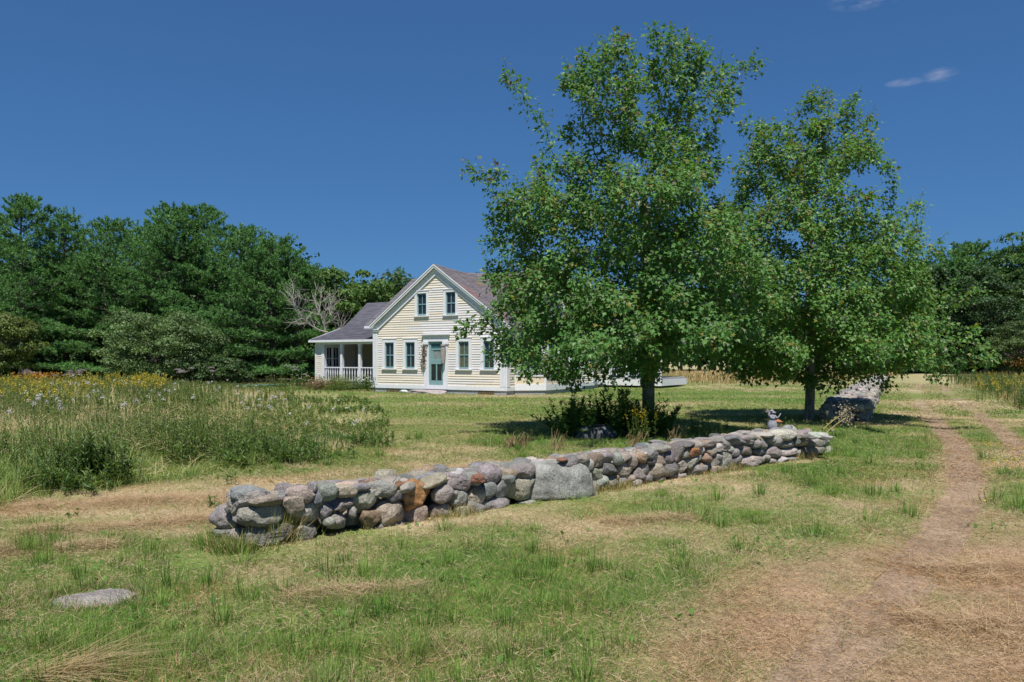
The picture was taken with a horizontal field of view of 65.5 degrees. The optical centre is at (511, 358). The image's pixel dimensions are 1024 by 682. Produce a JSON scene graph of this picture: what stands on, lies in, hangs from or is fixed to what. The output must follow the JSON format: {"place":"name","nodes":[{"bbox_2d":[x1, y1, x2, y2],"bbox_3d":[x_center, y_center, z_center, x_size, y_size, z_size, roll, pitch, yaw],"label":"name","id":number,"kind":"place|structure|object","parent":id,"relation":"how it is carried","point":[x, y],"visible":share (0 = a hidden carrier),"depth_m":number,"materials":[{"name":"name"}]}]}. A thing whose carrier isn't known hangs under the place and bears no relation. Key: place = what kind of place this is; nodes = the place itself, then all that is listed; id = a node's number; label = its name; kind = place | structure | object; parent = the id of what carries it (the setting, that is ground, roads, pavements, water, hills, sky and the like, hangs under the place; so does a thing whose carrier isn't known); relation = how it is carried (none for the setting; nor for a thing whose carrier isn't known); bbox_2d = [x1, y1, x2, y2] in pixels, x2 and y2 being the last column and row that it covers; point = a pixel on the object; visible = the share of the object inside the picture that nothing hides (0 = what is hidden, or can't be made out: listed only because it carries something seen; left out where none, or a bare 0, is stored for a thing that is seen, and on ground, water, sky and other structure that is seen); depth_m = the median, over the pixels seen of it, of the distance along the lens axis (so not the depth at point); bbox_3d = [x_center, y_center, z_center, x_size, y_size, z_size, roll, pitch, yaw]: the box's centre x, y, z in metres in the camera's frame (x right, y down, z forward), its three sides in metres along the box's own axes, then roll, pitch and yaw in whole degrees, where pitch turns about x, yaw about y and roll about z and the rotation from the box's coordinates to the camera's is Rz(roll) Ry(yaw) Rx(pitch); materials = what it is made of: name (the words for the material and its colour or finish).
{"place":"outdoors","nodes":[
{"label":"outdoors","id":0,"kind":"place"},
{"bbox_2d":[242,384,288,386],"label":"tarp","id":1,"kind":"object","parent":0,"point":[262,384],"visible":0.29,"depth_m":45.66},
{"bbox_2d":[0,361,1023,681],"bbox_3d":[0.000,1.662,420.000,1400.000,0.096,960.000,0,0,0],"label":"ground","id":2,"kind":"structure","parent":0,"point":[784,607],"depth_m":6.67,"materials":[{"name":"green plant"}]},
{"bbox_2d":[0,311,50,377],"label":"apple tree","id":3,"kind":"object","parent":2,"relation":"on","point":[11,354],"visible":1,"depth_m":47.93,"materials":[{"name":"green plant"}]},
{"bbox_2d":[0,212,53,369],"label":"pine tree","id":4,"kind":"object","parent":2,"relation":"on","point":[11,264],"visible":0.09,"depth_m":60.92,"materials":[{"name":"green plant"}]},
{"bbox_2d":[12,371,67,383],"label":"orange wildflower","id":5,"kind":"object","parent":2,"relation":"on","point":[42,378],"visible":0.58,"depth_m":42.60,"materials":[{"name":"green plant"}]},
{"bbox_2d":[0,192,91,378],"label":"pine tree","id":6,"kind":"object","parent":2,"relation":"on","point":[16,211],"visible":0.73,"depth_m":56.42,"materials":[{"name":"green plant"}]},
{"bbox_2d":[18,205,110,379],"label":"pine tree","id":7,"kind":"object","parent":2,"relation":"on","point":[63,240],"visible":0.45,"depth_m":59.27,"materials":[{"name":"green plant"}]},
{"bbox_2d":[53,588,138,609],"bbox_3d":[-2.853,1.666,5.449,0.587,0.134,0.412,0,0,0],"label":"flat rock","id":8,"kind":"object","parent":2,"relation":"on","point":[102,593],"visible":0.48,"depth_m":5.38,"materials":[{"name":"stone"}]},
{"bbox_2d":[32,215,169,379],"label":"pine tree","id":9,"kind":"object","parent":2,"relation":"on","point":[104,253],"visible":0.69,"depth_m":56.46,"materials":[{"name":"green plant"}]},
{"bbox_2d":[8,603,205,681],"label":"straw bunch","id":10,"kind":"object","parent":2,"relation":"on","point":[49,670],"visible":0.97,"depth_m":4.13,"materials":[{"name":"beige plant"}]},
{"bbox_2d":[82,217,194,366],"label":"pine tree","id":11,"kind":"object","parent":2,"relation":"on","point":[138,231],"visible":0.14,"depth_m":60.66,"materials":[{"name":"green plant"}]},
{"bbox_2d":[83,308,233,381],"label":"apple tree","id":12,"kind":"object","parent":2,"relation":"on","point":[127,335],"visible":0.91,"depth_m":48.59,"materials":[{"name":"green plant"}]},
{"bbox_2d":[103,201,245,380],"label":"pine tree","id":13,"kind":"object","parent":2,"relation":"on","point":[175,216],"visible":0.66,"depth_m":55.46,"materials":[{"name":"green plant"}]},
{"bbox_2d":[0,364,365,436],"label":"white wildflowers","id":14,"kind":"object","parent":2,"relation":"on","point":[81,370],"visible":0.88,"depth_m":18.47,"materials":[{"name":"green plant"}]},
{"bbox_2d":[141,202,269,379],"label":"pine tree","id":15,"kind":"object","parent":2,"relation":"on","point":[215,213],"visible":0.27,"depth_m":57.79,"materials":[{"name":"green plant"}]},
{"bbox_2d":[206,495,216,507],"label":"wild plant","id":16,"kind":"object","parent":2,"relation":"on","point":[210,502],"visible":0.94,"depth_m":8.70,"materials":[{"name":"green plant"}]},
{"bbox_2d":[180,354,257,384],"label":"bush","id":17,"kind":"object","parent":2,"relation":"on","point":[226,365],"visible":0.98,"depth_m":48.90,"materials":[{"name":"green plant"}]},
{"bbox_2d":[225,469,239,484],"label":"wild plant","id":18,"kind":"object","parent":2,"relation":"on","point":[234,474],"visible":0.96,"depth_m":10.20,"materials":[{"name":"green plant"}]},
{"bbox_2d":[160,222,305,381],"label":"pine tree","id":19,"kind":"object","parent":2,"relation":"on","point":[242,234],"visible":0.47,"depth_m":54.57,"materials":[{"name":"green plant"}]},
{"bbox_2d":[199,231,337,381],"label":"pine tree","id":20,"kind":"object","parent":2,"relation":"on","point":[285,252],"visible":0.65,"depth_m":52.69,"materials":[{"name":"green plant"}]},
{"bbox_2d":[242,375,303,387],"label":"garden plant","id":21,"kind":"object","parent":2,"relation":"on","point":[274,382],"visible":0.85,"depth_m":42.58,"materials":[{"name":"green plant"}]},
{"bbox_2d":[253,253,335,381],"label":"pine tree","id":22,"kind":"object","parent":2,"relation":"on","point":[285,272],"visible":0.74,"depth_m":53.19,"materials":[{"name":"green plant"}]},
{"bbox_2d":[284,358,314,377],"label":"bush","id":23,"kind":"object","parent":2,"relation":"on","point":[303,361],"visible":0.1,"depth_m":63.37,"materials":[{"name":"green plant"}]},
{"bbox_2d":[285,373,322,386],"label":"garden plant","id":24,"kind":"object","parent":2,"relation":"on","point":[301,380],"visible":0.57,"depth_m":42.85,"materials":[{"name":"green plant"}]},
{"bbox_2d":[276,270,343,377],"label":"leafy tree","id":25,"kind":"object","parent":2,"relation":"on","point":[336,285],"visible":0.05,"depth_m":65.10,"materials":[{"name":"green plant"}]},
{"bbox_2d":[293,379,332,389],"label":"garden plant","id":26,"kind":"object","parent":2,"relation":"on","point":[316,384],"visible":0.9,"depth_m":40.57,"materials":[{"name":"green plant"}]},
{"bbox_2d":[278,274,351,333],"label":"dead tree","id":27,"kind":"object","parent":2,"relation":"on","point":[319,314],"visible":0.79,"depth_m":48.31,"materials":[{"name":"grey wood"}]},
{"bbox_2d":[299,375,344,387],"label":"garden plant","id":28,"kind":"object","parent":2,"relation":"on","point":[317,379],"visible":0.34,"depth_m":42.18,"materials":[{"name":"green plant"}]},
{"bbox_2d":[282,265,396,348],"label":"round tree","id":29,"kind":"object","parent":2,"relation":"on","point":[353,291],"visible":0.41,"depth_m":61.24,"materials":[{"name":"green plant"}]},
{"bbox_2d":[323,374,361,389],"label":"garden plant","id":30,"kind":"object","parent":2,"relation":"on","point":[338,380],"visible":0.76,"depth_m":41.12,"materials":[{"name":"green plant"}]},
{"bbox_2d":[324,381,362,390],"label":"garden plant","id":31,"kind":"object","parent":2,"relation":"on","point":[339,387],"visible":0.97,"depth_m":39.64,"materials":[{"name":"green plant"}]},
{"bbox_2d":[353,373,374,390],"bbox_3d":[-6.994,1.182,39.611,2.036,0.939,1.082,0,0,0],"label":"garden plant","id":32,"kind":"object","parent":2,"relation":"on","point":[366,386],"visible":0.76,"depth_m":39.56,"materials":[{"name":"green plant"}]},
{"bbox_2d":[338,285,397,324],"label":"leafy tree","id":33,"kind":"object","parent":2,"relation":"on","point":[375,301],"visible":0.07,"depth_m":64.11,"materials":[{"name":"green plant"}]},
{"bbox_2d":[387,267,415,292],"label":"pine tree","id":34,"kind":"object","parent":2,"relation":"on","point":[401,271],"visible":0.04,"depth_m":71.64,"materials":[{"name":"green plant"}]},
{"bbox_2d":[308,264,686,394],"bbox_3d":[-0.441,-1.275,44.821,16.550,6.251,17.870,0,0,32],"label":"farmhouse","id":35,"kind":"object","parent":2,"relation":"on","point":[380,343],"visible":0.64,"depth_m":37.72,"materials":[{"name":"beige wood"}]},
{"bbox_2d":[326,345,339,370],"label":"window","id":36,"kind":"structure","parent":35,"relation":"in","point":[332,351],"depth_m":43.73,"materials":[{"name":"white glass"}]},
{"bbox_2d":[381,338,396,369],"bbox_3d":[-5.960,-0.205,38.723,0.930,1.520,0.150,0,0,32],"label":"window","id":37,"kind":"structure","parent":35,"relation":"in","point":[389,345],"depth_m":38.77,"materials":[{"name":"blue paint"}]},
{"bbox_2d":[402,338,417,369],"bbox_3d":[-4.865,-0.205,38.045,0.930,1.520,0.150,0,0,32],"label":"window","id":38,"kind":"structure","parent":35,"relation":"in","point":[410,345],"depth_m":38.09,"materials":[{"name":"blue paint"}]},
{"bbox_2d":[413,290,428,316],"bbox_3d":[-4.271,-2.585,37.676,0.880,1.260,0.150,0,0,32],"label":"window","id":39,"kind":"structure","parent":35,"relation":"in","point":[422,296],"depth_m":37.71,"materials":[{"name":"white paint"}]},
{"bbox_2d":[418,344,426,369],"bbox_3d":[-4.209,-0.056,37.552,0.505,1.228,0.276,0,0,32],"label":"garland","id":40,"kind":"object","parent":35,"relation":"attached to","point":[423,355],"visible":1,"depth_m":37.50,"materials":[{"name":"brown plant"}]},
{"bbox_2d":[429,342,442,384],"bbox_3d":[-3.537,0.247,37.264,0.830,2.035,0.125,0,0,32],"label":"door","id":41,"kind":"structure","parent":35,"relation":"in","point":[435,365],"depth_m":37.31,"materials":[{"name":"blue paint"}]},
{"bbox_2d":[440,344,445,363],"bbox_3d":[-3.191,-0.180,36.835,0.260,0.940,0.260,0,0,0],"label":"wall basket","id":42,"kind":"object","parent":35,"relation":"attached to","point":[442,350],"depth_m":36.75,"materials":[{"name":"white"}]},
{"bbox_2d":[442,288,458,315],"bbox_3d":[-2.834,-2.585,36.782,0.880,1.260,0.150,0,0,32],"label":"window","id":43,"kind":"structure","parent":35,"relation":"in","point":[450,297],"depth_m":36.82,"materials":[{"name":"white paint"}]},
{"bbox_2d":[455,337,471,369],"bbox_3d":[-2.205,-0.205,36.392,0.930,1.520,0.150,0,0,32],"label":"window","id":44,"kind":"structure","parent":35,"relation":"in","point":[463,346],"depth_m":36.42,"materials":[{"name":"white paint"}]},
{"bbox_2d":[479,336,497,370],"bbox_3d":[-1.042,-0.205,35.672,0.930,1.520,0.150,0,0,32],"label":"window","id":45,"kind":"structure","parent":35,"relation":"in","point":[483,357],"depth_m":35.79,"materials":[{"name":"white paint"}]},
{"bbox_2d":[553,292,564,316],"bbox_3d":[2.349,-2.600,39.365,0.150,1.210,1.200,0,0,32],"label":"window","id":46,"kind":"structure","parent":35,"relation":"in","point":[560,306],"depth_m":39.37,"materials":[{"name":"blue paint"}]},
{"bbox_2d":[0,235,1022,378],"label":"forest","id":47,"kind":"object","parent":2,"relation":"on","point":[943,277],"visible":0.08,"depth_m":69.86,"materials":[{"name":"green plant"}]},
{"bbox_2d":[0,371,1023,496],"bbox_3d":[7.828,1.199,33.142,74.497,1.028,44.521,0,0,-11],"label":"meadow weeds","id":48,"kind":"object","parent":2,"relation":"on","point":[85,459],"visible":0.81,"depth_m":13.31,"materials":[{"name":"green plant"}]},
{"bbox_2d":[0,369,1023,509],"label":"meadow grass","id":49,"kind":"structure","parent":2,"relation":"on","point":[9,490],"depth_m":13.93,"materials":[{"name":"green plant"}]},
{"bbox_2d":[0,449,1023,673],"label":"cut hay","id":50,"kind":"object","parent":2,"relation":"on","point":[926,614],"visible":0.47,"depth_m":6.25,"materials":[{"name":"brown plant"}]},
{"bbox_2d":[0,371,1023,411],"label":"goldenrod","id":51,"kind":"object","parent":2,"relation":"on","point":[134,380],"visible":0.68,"depth_m":29.08,"materials":[{"name":"yellow plant"}]},
{"bbox_2d":[499,431,534,448],"bbox_3d":[0.054,1.523,14.565,0.544,0.344,0.884,0,0,-27],"label":"dry weed","id":52,"kind":"object","parent":2,"relation":"on","point":[520,441],"visible":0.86,"depth_m":14.51,"materials":[{"name":"beige plant"}]},
{"bbox_2d":[208,425,833,547],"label":"stone wall","id":53,"kind":"structure","parent":2,"relation":"on","point":[383,498],"depth_m":8.69,"materials":[{"name":"grey stone"}]},
{"bbox_2d":[767,409,780,429],"bbox_3d":[4.454,1.055,13.586,0.207,0.359,0.207,0,0,-27],"label":"garden statue","id":54,"kind":"object","parent":53,"relation":"on","point":[772,422],"visible":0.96,"depth_m":13.54,"materials":[{"name":"grey stone"}]},
{"bbox_2d":[550,429,566,450],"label":"dry weed","id":55,"kind":"object","parent":2,"relation":"on","point":[553,443],"visible":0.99,"depth_m":14.20,"materials":[{"name":"beige plant"}]},
{"bbox_2d":[576,423,618,439],"bbox_3d":[1.758,1.565,16.474,0.874,0.429,0.594,0,0,0],"label":"boulder","id":56,"kind":"object","parent":2,"relation":"on","point":[601,430],"visible":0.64,"depth_m":16.22,"materials":[{"name":"stone"}]},
{"bbox_2d":[531,385,681,438],"bbox_3d":[1.999,1.103,16.862,3.192,1.125,1.958,0,0,12],"label":"shrub","id":57,"kind":"object","parent":2,"relation":"on","point":[574,419],"visible":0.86,"depth_m":16.52,"materials":[{"name":"green plant"}]},
{"bbox_2d":[452,20,793,434],"bbox_3d":[2.388,-2.683,17.161,6.569,8.989,6.881,0,0,41],"label":"maple tree","id":58,"kind":"object","parent":2,"relation":"on","point":[665,328],"visible":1,"depth_m":16.31,"materials":[{"name":"green plant"}]},
{"bbox_2d":[626,430,648,446],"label":"dry weed","id":59,"kind":"object","parent":2,"relation":"on","point":[634,441],"visible":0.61,"depth_m":13.94,"materials":[{"name":"beige plant"}]},
{"bbox_2d":[623,406,658,442],"bbox_3d":[2.384,1.278,15.011,0.452,0.745,0.743,0,0,-37],"label":"wild plant","id":60,"kind":"object","parent":2,"relation":"on","point":[645,428],"visible":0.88,"depth_m":14.96,"materials":[{"name":"green plant"}]},
{"bbox_2d":[667,425,687,440],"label":"dry weed","id":61,"kind":"object","parent":2,"relation":"on","point":[673,435],"visible":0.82,"depth_m":15.56,"materials":[{"name":"brown plant"}]},
{"bbox_2d":[657,408,728,431],"bbox_3d":[3.567,1.382,17.704,2.359,0.538,1.745,0,0,0],"label":"wild plant","id":62,"kind":"object","parent":2,"relation":"on","point":[691,421],"visible":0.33,"depth_m":17.78,"materials":[{"name":"green plant"}]},
{"bbox_2d":[689,417,711,435],"bbox_3d":[3.981,1.451,16.692,0.525,0.400,0.390,0,0,35],"label":"wild plant","id":63,"kind":"object","parent":2,"relation":"on","point":[693,427],"visible":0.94,"depth_m":16.72,"materials":[{"name":"green plant"}]},
{"bbox_2d":[713,412,729,432],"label":"wild plant","id":64,"kind":"object","parent":2,"relation":"on","point":[721,424],"visible":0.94,"depth_m":17.44,"materials":[{"name":"green plant"}]},
{"bbox_2d":[749,414,754,430],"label":"wild plant","id":65,"kind":"object","parent":2,"relation":"on","point":[751,423],"visible":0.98,"depth_m":18.01,"materials":[{"name":"green plant"}]},
{"bbox_2d":[777,419,794,426],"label":"wild plant","id":66,"kind":"object","parent":2,"relation":"on","point":[787,422],"visible":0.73,"depth_m":18.61,"materials":[{"name":"green plant"}]},
{"bbox_2d":[820,403,857,431],"bbox_3d":[6.620,1.247,16.285,0.599,0.826,2.876,0,0,31],"label":"flower stalk","id":67,"kind":"object","parent":2,"relation":"on","point":[831,420],"visible":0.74,"depth_m":17.20,"materials":[{"name":"beige plant"}]},
{"bbox_2d":[823,406,858,435],"bbox_3d":[6.562,1.340,15.993,0.530,0.640,2.598,0,0,30],"label":"flower stalk","id":68,"kind":"object","parent":2,"relation":"on","point":[835,425],"visible":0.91,"depth_m":16.84,"materials":[{"name":"beige plant"}]},
{"bbox_2d":[696,80,1001,420],"bbox_3d":[8.235,-2.671,20.349,6.789,8.962,7.178,0,0,-22],"label":"maple tree","id":69,"kind":"object","parent":2,"relation":"on","point":[825,294],"visible":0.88,"depth_m":19.62,"materials":[{"name":"green plant"}]},
{"bbox_2d":[819,375,887,421],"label":"stone wall","id":70,"kind":"structure","parent":2,"relation":"on","point":[864,399],"depth_m":21.78,"materials":[{"name":"grey stone"}]},
{"bbox_2d":[857,259,962,371],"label":"pine tree","id":71,"kind":"object","parent":2,"relation":"on","point":[914,278],"visible":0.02,"depth_m":94.02,"materials":[{"name":"green plant"}]},
{"bbox_2d":[891,238,1019,373],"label":"pine tree","id":72,"kind":"object","parent":2,"relation":"on","point":[960,253],"visible":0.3,"depth_m":82.16,"materials":[{"name":"green plant"}]},
{"bbox_2d":[937,264,1023,374],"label":"leafy tree","id":73,"kind":"object","parent":2,"relation":"on","point":[988,326],"visible":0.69,"depth_m":68.81,"materials":[{"name":"green plant"}]},
{"bbox_2d":[957,231,1023,373],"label":"leafy tree","id":74,"kind":"object","parent":2,"relation":"on","point":[1019,249],"visible":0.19,"depth_m":79.45,"materials":[{"name":"green plant"}]},
{"bbox_2d":[976,319,1023,375],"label":"apple tree","id":75,"kind":"object","parent":2,"relation":"on","point":[1008,358],"visible":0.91,"depth_m":61.37,"materials":[{"name":"green plant"}]},
{"bbox_2d":[980,439,1023,500],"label":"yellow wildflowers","id":76,"kind":"object","parent":2,"relation":"on","point":[1003,459],"visible":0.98,"depth_m":12.43,"materials":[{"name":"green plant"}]},
{"bbox_2d":[990,252,1023,351],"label":"leafy tree","id":77,"kind":"object","parent":2,"relation":"on","point":[1016,292],"visible":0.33,"depth_m":74.91,"materials":[{"name":"green plant"}]},
{"bbox_2d":[0,0,1023,305],"label":"sky","id":78,"kind":"structure","parent":0,"point":[345,127],"materials":[{"name":"blue"}]},
{"bbox_2d":[765,378,1023,681],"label":"track","id":79,"kind":"structure","parent":0,"point":[911,580],"depth_m":5.86,"materials":[{"name":"brown soil"}]}
]}

